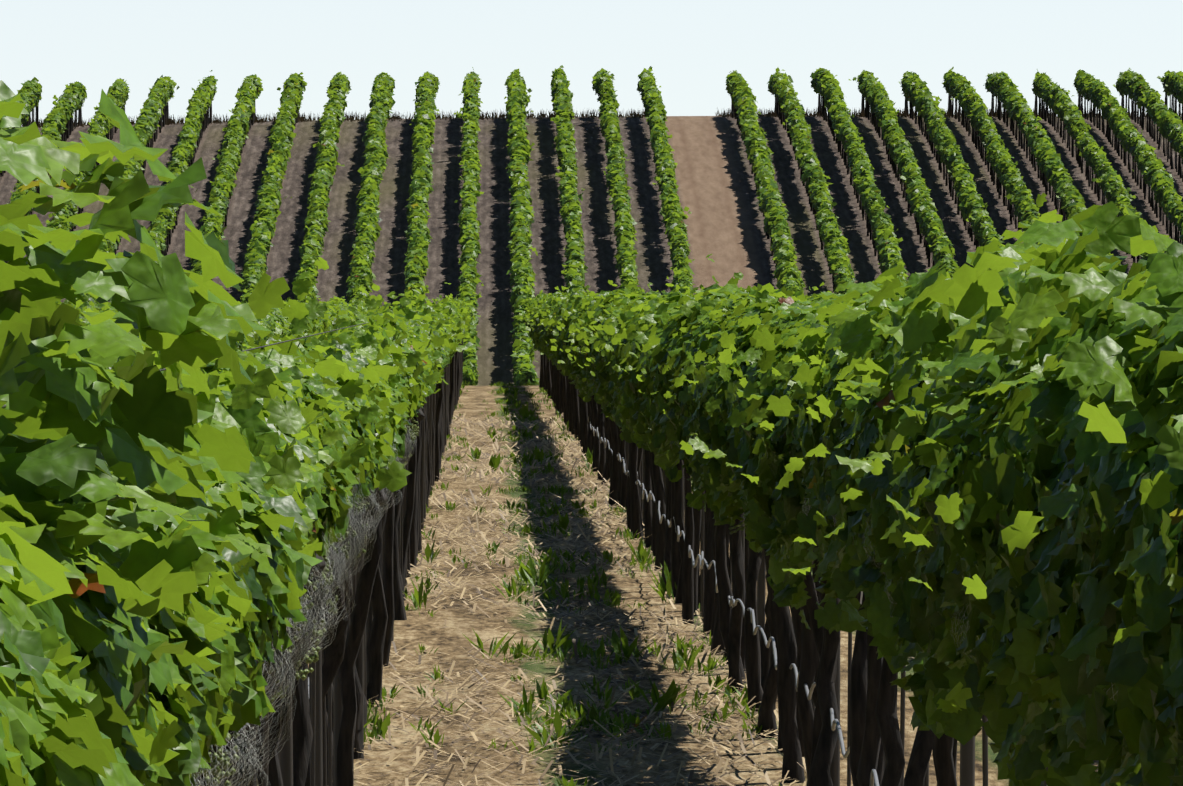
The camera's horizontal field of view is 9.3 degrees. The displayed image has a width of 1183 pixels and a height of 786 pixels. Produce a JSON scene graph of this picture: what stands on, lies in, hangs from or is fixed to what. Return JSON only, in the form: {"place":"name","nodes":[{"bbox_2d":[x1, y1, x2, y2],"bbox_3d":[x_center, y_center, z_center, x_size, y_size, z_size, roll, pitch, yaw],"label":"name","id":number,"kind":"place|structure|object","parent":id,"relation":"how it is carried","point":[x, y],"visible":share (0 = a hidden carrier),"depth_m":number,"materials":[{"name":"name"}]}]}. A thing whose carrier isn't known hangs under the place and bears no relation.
{"place":"outdoors","nodes":[
{"label":"outdoors","id":0,"kind":"place"},
{"bbox_2d":[1,254,897,481],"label":"vine leaves","id":1,"kind":"object","parent":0,"point":[622,347],"visible":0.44,"depth_m":50.55,"materials":[{"name":"green plant"}]},
{"bbox_2d":[55,277,863,379],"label":"vine leaves","id":2,"kind":"object","parent":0,"point":[544,313],"visible":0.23,"depth_m":117.82,"materials":[{"name":"green plant"}]},
{"bbox_2d":[0,80,1182,785],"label":"vine leaves","id":3,"kind":"object","parent":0,"point":[994,436],"visible":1,"depth_m":12.63,"materials":[{"name":"green plant"}]},
{"bbox_2d":[0,116,1182,785],"bbox_3d":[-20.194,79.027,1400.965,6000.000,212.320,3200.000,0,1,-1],"label":"ground","id":4,"kind":"structure","parent":0,"point":[718,198],"depth_m":284.28,"materials":[{"name":"brown soil"}]},
{"bbox_2d":[332,413,806,785],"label":"straw litter","id":5,"kind":"object","parent":4,"relation":"on","point":[474,528],"visible":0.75,"depth_m":41.28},
{"bbox_2d":[364,381,779,785],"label":"aisle weeds","id":6,"kind":"object","parent":4,"relation":"on","point":[527,572],"visible":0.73,"depth_m":42.12,"materials":[{"name":"green plant"}]},
{"bbox_2d":[0,65,1182,385],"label":"vine leaves","id":7,"kind":"object","parent":4,"relation":"on","point":[1002,87],"depth_m":297.52,"materials":[{"name":"green plant"}]},
{"bbox_2d":[0,93,1182,785],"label":"grapevine trunks","id":8,"kind":"object","parent":4,"relation":"on","point":[806,733],"depth_m":36.88,"materials":[{"name":"brown wood"}]},
{"bbox_2d":[308,417,878,785],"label":"drip hose","id":9,"kind":"object","parent":8,"relation":"on","point":[732,602],"visible":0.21,"depth_m":35.14,"materials":[{"name":"grey plastic"}]},
{"bbox_2d":[194,417,1116,785],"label":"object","id":10,"kind":"object","parent":8,"relation":"hanging from","point":[216,769],"depth_m":18.88,"materials":[{"name":"grey plastic"}]},
{"bbox_2d":[2,92,1180,785],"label":"trellis posts","id":11,"kind":"object","parent":4,"relation":"on","point":[320,762],"depth_m":29.39,"materials":[{"name":"brown wood"}]},
{"bbox_2d":[189,425,1117,785],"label":"netting","id":12,"kind":"object","parent":11,"relation":"attached to","point":[317,611],"visible":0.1,"depth_m":18.06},
{"bbox_2d":[0,0,1182,124],"label":"sky","id":13,"kind":"structure","parent":0,"point":[691,47],"materials":[{"name":"white"}]},
{"bbox_2d":[25,107,1181,127],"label":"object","id":14,"kind":"structure","parent":0,"point":[771,114],"depth_m":333.08,"materials":[{"name":"brown"}]}
]}

